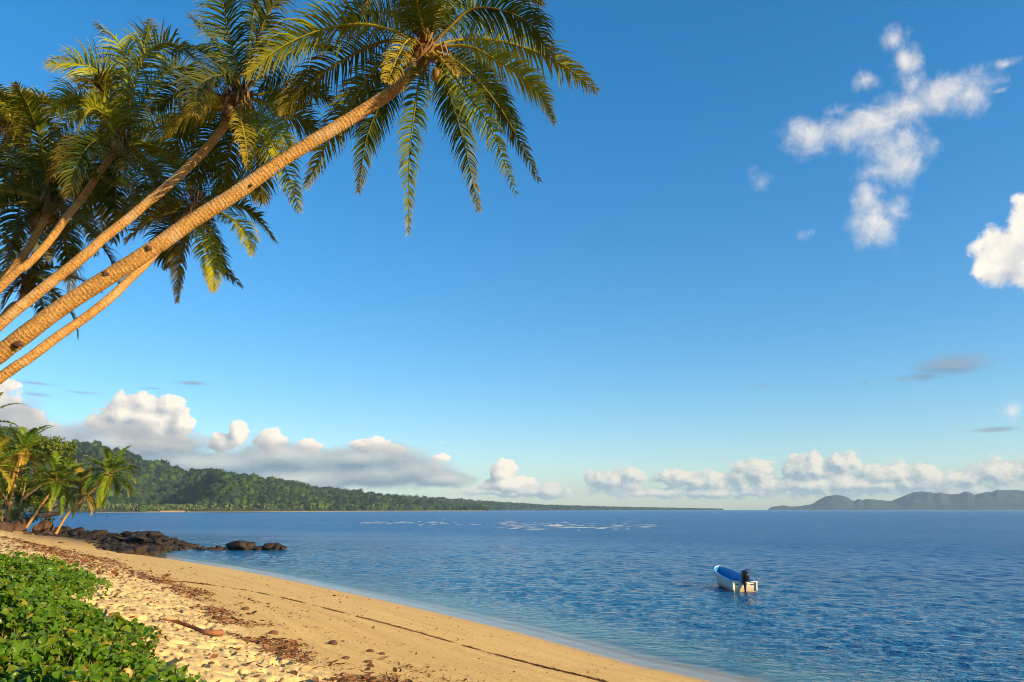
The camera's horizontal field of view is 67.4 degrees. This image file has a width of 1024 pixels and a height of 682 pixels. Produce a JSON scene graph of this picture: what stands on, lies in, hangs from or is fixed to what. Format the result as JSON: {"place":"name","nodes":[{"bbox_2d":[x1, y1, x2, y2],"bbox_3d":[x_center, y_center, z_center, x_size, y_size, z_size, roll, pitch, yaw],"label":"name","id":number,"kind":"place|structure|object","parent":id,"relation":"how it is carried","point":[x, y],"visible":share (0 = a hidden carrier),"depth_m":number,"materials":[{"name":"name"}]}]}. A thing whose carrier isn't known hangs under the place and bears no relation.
{"place":"outdoors","nodes":[
{"label":"outdoors","id":0,"kind":"place"},
{"bbox_2d":[0,454,464,512],"bbox_3d":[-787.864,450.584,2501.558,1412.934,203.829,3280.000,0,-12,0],"label":"hill","id":1,"kind":"structure","parent":0,"point":[145,495],"depth_m":1401.18,"materials":[{"name":"green plant"}]},
{"bbox_2d":[54,503,403,511],"bbox_3d":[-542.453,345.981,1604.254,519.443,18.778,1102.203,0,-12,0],"label":"palm grove","id":2,"kind":"object","parent":1,"relation":"on","point":[122,505],"visible":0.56,"depth_m":1278.36,"materials":[{"name":"green plant"}]},
{"bbox_2d":[0,424,489,511],"bbox_3d":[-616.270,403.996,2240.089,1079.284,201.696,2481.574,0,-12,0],"label":"hill forest","id":3,"kind":"object","parent":1,"relation":"on","point":[292,493],"visible":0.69,"depth_m":1618.05,"materials":[{"name":"green plant"}]},
{"bbox_2d":[147,510,345,511],"bbox_3d":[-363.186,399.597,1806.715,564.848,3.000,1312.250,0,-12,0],"label":"beach","id":4,"kind":"structure","parent":0,"point":[267,511],"depth_m":1501.16,"materials":[{"name":"beige sand"}]},
{"bbox_2d":[0,530,785,681],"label":"beach","id":5,"kind":"structure","parent":0,"point":[638,665],"depth_m":21.41,"materials":[{"name":"beige sand"}]},
{"bbox_2d":[0,509,7,520],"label":"rosette shrub","id":6,"kind":"object","parent":5,"relation":"on","point":[2,514],"visible":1,"depth_m":94.50,"materials":[{"name":"green plant"}]},
{"bbox_2d":[0,521,13,531],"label":"boulder","id":7,"kind":"object","parent":5,"relation":"on","point":[6,526],"visible":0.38,"depth_m":87.23,"materials":[{"name":"brown stone"}]},
{"bbox_2d":[0,392,25,451],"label":"coconut palm","id":8,"kind":"object","parent":5,"relation":"on","point":[2,436],"visible":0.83,"depth_m":95.19,"materials":[{"name":"green plant"}]},
{"bbox_2d":[0,437,30,495],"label":"coconut palm","id":9,"kind":"object","parent":5,"relation":"on","point":[3,465],"visible":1,"depth_m":92.36,"materials":[{"name":"green plant"}]},
{"bbox_2d":[12,502,26,518],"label":"rosette shrub","id":10,"kind":"object","parent":5,"relation":"on","point":[21,509],"visible":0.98,"depth_m":96.53,"materials":[{"name":"green plant"}]},
{"bbox_2d":[12,519,27,531],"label":"boulder","id":11,"kind":"object","parent":5,"relation":"on","point":[19,524],"visible":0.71,"depth_m":94.78,"materials":[{"name":"brown stone"}]},
{"bbox_2d":[0,505,54,522],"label":"shrub","id":12,"kind":"object","parent":5,"relation":"on","point":[28,516],"visible":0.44,"depth_m":100.96,"materials":[{"name":"green plant"}]},
{"bbox_2d":[0,425,60,522],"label":"coconut palm","id":13,"kind":"object","parent":5,"relation":"on","point":[22,441],"visible":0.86,"depth_m":98.93,"materials":[{"name":"green plant"}]},
{"bbox_2d":[32,523,41,532],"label":"boulder","id":14,"kind":"object","parent":5,"relation":"on","point":[36,528],"visible":1,"depth_m":93.96,"materials":[{"name":"brown stone"}]},
{"bbox_2d":[0,433,80,522],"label":"broadleaf tree","id":15,"kind":"object","parent":5,"relation":"on","point":[31,498],"visible":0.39,"depth_m":106.27,"materials":[{"name":"green plant"}]},
{"bbox_2d":[0,219,102,340],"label":"coconut palm","id":16,"kind":"object","parent":5,"relation":"on","point":[31,277],"visible":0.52,"depth_m":19.23,"materials":[{"name":"green plant"}]},
{"bbox_2d":[38,508,64,517],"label":"fallen log","id":17,"kind":"object","parent":5,"relation":"on","point":[46,514],"visible":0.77,"depth_m":96.31,"materials":[{"name":"brown wood"}]},
{"bbox_2d":[13,450,95,531],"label":"coconut palm","id":18,"kind":"object","parent":5,"relation":"on","point":[55,488],"visible":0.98,"depth_m":95.82,"materials":[{"name":"green plant"}]},
{"bbox_2d":[0,84,117,231],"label":"coconut palm","id":19,"kind":"object","parent":5,"relation":"on","point":[8,138],"visible":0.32,"depth_m":20.79,"materials":[{"name":"green plant"}]},
{"bbox_2d":[0,112,140,292],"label":"coconut palm","id":20,"kind":"object","parent":5,"relation":"on","point":[23,235],"visible":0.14,"depth_m":21.86,"materials":[{"name":"green plant"}]},
{"bbox_2d":[44,465,102,519],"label":"coconut palm","id":21,"kind":"object","parent":5,"relation":"on","point":[91,502],"visible":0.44,"depth_m":99.91,"materials":[{"name":"green plant"}]},
{"bbox_2d":[72,527,84,531],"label":"boulder","id":22,"kind":"object","parent":5,"relation":"on","point":[80,528],"visible":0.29,"depth_m":96.27,"materials":[{"name":"stone"}]},
{"bbox_2d":[0,81,175,284],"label":"coconut palm","id":23,"kind":"object","parent":5,"relation":"on","point":[51,201],"visible":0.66,"depth_m":18.88,"materials":[{"name":"green plant"}]},
{"bbox_2d":[0,586,176,676],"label":"vine stems","id":24,"kind":"object","parent":5,"relation":"on","point":[66,651],"visible":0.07,"depth_m":8.77,"materials":[{"name":"green plant"}]},
{"bbox_2d":[83,533,95,537],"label":"boulder","id":25,"kind":"object","parent":5,"relation":"on","point":[86,535],"visible":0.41,"depth_m":90.97,"materials":[{"name":"grey stone"}]},
{"bbox_2d":[54,445,142,533],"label":"coconut palm","id":26,"kind":"object","parent":5,"relation":"on","point":[108,480],"visible":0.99,"depth_m":95.22,"materials":[{"name":"green plant"}]},
{"bbox_2d":[95,536,106,540],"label":"boulder","id":27,"kind":"object","parent":5,"relation":"on","point":[101,538],"visible":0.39,"depth_m":86.76,"materials":[{"name":"grey stone"}]},
{"bbox_2d":[0,546,216,681],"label":"beach vine","id":28,"kind":"object","parent":5,"relation":"on","point":[47,588],"visible":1,"depth_m":9.75,"materials":[{"name":"green plant"}]},
{"bbox_2d":[110,544,123,550],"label":"boulder","id":29,"kind":"object","parent":5,"relation":"on","point":[116,547],"visible":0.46,"depth_m":77.68,"materials":[{"name":"brown stone"}]},
{"bbox_2d":[120,548,133,553],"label":"boulder","id":30,"kind":"object","parent":5,"relation":"on","point":[130,550],"visible":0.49,"depth_m":75.14,"materials":[{"name":"brown stone"}]},
{"bbox_2d":[0,15,262,293],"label":"coconut palm","id":31,"kind":"object","parent":5,"relation":"on","point":[120,146],"visible":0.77,"depth_m":18.38,"materials":[{"name":"green plant"}]},
{"bbox_2d":[0,146,277,384],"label":"coconut palm","id":32,"kind":"object","parent":5,"relation":"on","point":[163,213],"visible":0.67,"depth_m":16.48,"materials":[{"name":"green plant"}]},
{"bbox_2d":[132,545,147,553],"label":"boulder","id":33,"kind":"object","parent":5,"relation":"on","point":[139,549],"visible":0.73,"depth_m":75.67,"materials":[{"name":"brown stone"}]},
{"bbox_2d":[147,548,159,553],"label":"boulder","id":34,"kind":"object","parent":5,"relation":"on","point":[153,550],"visible":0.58,"depth_m":77.10,"materials":[{"name":"brown stone"}]},
{"bbox_2d":[0,0,343,331],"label":"coconut palm","id":35,"kind":"object","parent":5,"relation":"on","point":[236,107],"visible":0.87,"depth_m":16.43,"materials":[{"name":"green plant"}]},
{"bbox_2d":[153,612,223,636],"bbox_3d":[-6.883,5.946,16.168,1.866,0.458,0.656,-4,-13,19],"label":"driftwood branch","id":36,"kind":"object","parent":5,"relation":"on","point":[220,632],"visible":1,"depth_m":15.98,"materials":[{"name":"brown wood"}]},
{"bbox_2d":[268,630,278,634],"bbox_3d":[-5.850,7.171,18.832,0.247,0.152,0.154,4,-13,-19],"label":"beach stone","id":37,"kind":"object","parent":5,"relation":"on","point":[274,632],"visible":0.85,"depth_m":18.80,"materials":[{"name":"orange stone"}]},
{"bbox_2d":[0,0,600,364],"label":"coconut palm","id":38,"kind":"object","parent":5,"relation":"on","point":[419,21],"visible":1,"depth_m":14.84,"materials":[{"name":"green plant"}]},
{"bbox_2d":[0,535,605,681],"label":"beach litter","id":39,"kind":"object","parent":5,"relation":"on","point":[281,647],"visible":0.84,"depth_m":19.76,"materials":[{"name":"brown plant"}]},
{"bbox_2d":[146,578,607,681],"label":"weed line","id":40,"kind":"object","parent":5,"relation":"on","point":[554,668],"visible":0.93,"depth_m":21.98,"materials":[{"name":"brown plant"}]},
{"bbox_2d":[133,561,682,680],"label":"shell grit","id":41,"kind":"object","parent":5,"relation":"on","point":[366,624],"visible":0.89,"depth_m":24.43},
{"bbox_2d":[0,0,1023,509],"label":"sky","id":42,"kind":"structure","parent":0,"point":[776,256],"materials":[{"name":"blue"}]},
{"bbox_2d":[4,510,1023,681],"bbox_3d":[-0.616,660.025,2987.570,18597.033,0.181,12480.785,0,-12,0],"label":"sea","id":43,"kind":"structure","parent":0,"point":[887,596],"depth_m":54.77,"materials":[{"name":"liquid"}]},
{"bbox_2d":[226,540,248,549],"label":"boulder","id":44,"kind":"object","parent":43,"relation":"in","point":[238,545],"visible":0.81,"depth_m":84.98,"materials":[{"name":"stone"}]},
{"bbox_2d":[241,542,254,549],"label":"boulder","id":45,"kind":"object","parent":43,"relation":"in","point":[250,545],"visible":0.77,"depth_m":85.22,"materials":[{"name":"stone"}]},
{"bbox_2d":[263,543,274,549],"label":"boulder","id":46,"kind":"object","parent":43,"relation":"on","point":[268,546],"visible":0.98,"depth_m":85.17,"materials":[{"name":"brown stone"}]},
{"bbox_2d":[273,543,281,549],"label":"boulder","id":47,"kind":"object","parent":43,"relation":"on","point":[276,546],"visible":1,"depth_m":85.25,"materials":[{"name":"brown stone"}]},
{"bbox_2d":[361,518,657,529],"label":"reef foam","id":48,"kind":"object","parent":43,"relation":"on","point":[519,527],"visible":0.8,"depth_m":215.11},
{"bbox_2d":[712,565,756,592],"bbox_3d":[12.711,14.077,45.531,1.478,1.627,8.274,0,-12,0],"label":"motor boat","id":49,"kind":"object","parent":43,"relation":"on","point":[730,579],"visible":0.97,"depth_m":42.74,"materials":[{"name":"paint"}]},
{"bbox_2d":[453,502,720,510],"bbox_3d":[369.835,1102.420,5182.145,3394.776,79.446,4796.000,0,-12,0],"label":"headland","id":50,"kind":"structure","parent":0,"point":[513,508],"depth_m":3878.61,"materials":[{"name":"plant"}]},
{"bbox_2d":[383,493,722,509],"bbox_3d":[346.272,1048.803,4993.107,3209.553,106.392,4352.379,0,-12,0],"label":"headland forest","id":51,"kind":"object","parent":50,"relation":"on","point":[490,504],"visible":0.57,"depth_m":4015.53,"materials":[{"name":"green plant"}]},
{"bbox_2d":[768,490,1023,509],"bbox_3d":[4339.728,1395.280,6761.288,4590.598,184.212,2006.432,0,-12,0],"label":"island","id":52,"kind":"structure","parent":0,"point":[996,500],"depth_m":6250.52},
{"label":"boulder","id":53,"kind":"object","parent":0,"visible":0},
{"bbox_2d":[120,531,135,535],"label":"boulder","id":54,"kind":"object","parent":53,"relation":"on","point":[124,533],"visible":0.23,"depth_m":85.50,"materials":[{"name":"stone"}]},
{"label":"boulder","id":55,"kind":"object","parent":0,"visible":0},
{"bbox_2d":[125,533,136,536],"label":"boulder","id":56,"kind":"object","parent":55,"relation":"on","point":[129,534],"visible":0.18,"depth_m":84.52,"materials":[{"name":"grey stone"}]},
{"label":"boulder","id":57,"kind":"object","parent":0,"visible":0},
{"bbox_2d":[134,534,148,539],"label":"boulder","id":58,"kind":"object","parent":57,"relation":"on","point":[139,536],"visible":0.88,"depth_m":80.68,"materials":[{"name":"grey stone"}]},
{"bbox_2d":[146,532,163,538],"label":"boulder","id":59,"kind":"object","parent":58,"relation":"on","point":[151,535],"visible":0.95,"depth_m":81.68,"materials":[{"name":"grey stone"}]},
{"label":"boulder","id":60,"kind":"object","parent":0,"visible":0},
{"bbox_2d":[156,537,167,541],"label":"boulder","id":61,"kind":"object","parent":60,"relation":"on","point":[164,539],"visible":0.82,"depth_m":81.66,"materials":[{"name":"grey stone"}]},
{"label":"boulder","id":62,"kind":"object","parent":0,"visible":0},
{"bbox_2d":[123,537,136,540],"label":"boulder","id":63,"kind":"object","parent":62,"relation":"on","point":[128,538],"visible":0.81,"depth_m":81.61,"materials":[{"name":"grey stone"}]},
{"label":"boulder","id":64,"kind":"object","parent":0,"visible":0},
{"bbox_2d":[114,536,124,540],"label":"boulder","id":65,"kind":"object","parent":64,"relation":"on","point":[119,538],"visible":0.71,"depth_m":82.98,"materials":[{"name":"grey stone"}]},
{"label":"boulder","id":66,"kind":"object","parent":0,"visible":0},
{"bbox_2d":[152,538,161,543],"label":"boulder","id":67,"kind":"object","parent":66,"relation":"on","point":[157,541],"visible":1,"depth_m":80.69,"materials":[{"name":"grey stone"}]},
{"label":"boulder","id":68,"kind":"object","parent":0,"visible":0},
{"bbox_2d":[38,520,54,531],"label":"boulder","id":69,"kind":"object","parent":68,"relation":"on","point":[48,525],"visible":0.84,"depth_m":94.85,"materials":[{"name":"brown stone"}]},
{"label":"boulder","id":70,"kind":"object","parent":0,"visible":0},
{"bbox_2d":[93,530,107,534],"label":"boulder","id":71,"kind":"object","parent":70,"relation":"on","point":[100,532],"visible":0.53,"depth_m":91.64,"materials":[{"name":"grey stone"}]}
]}

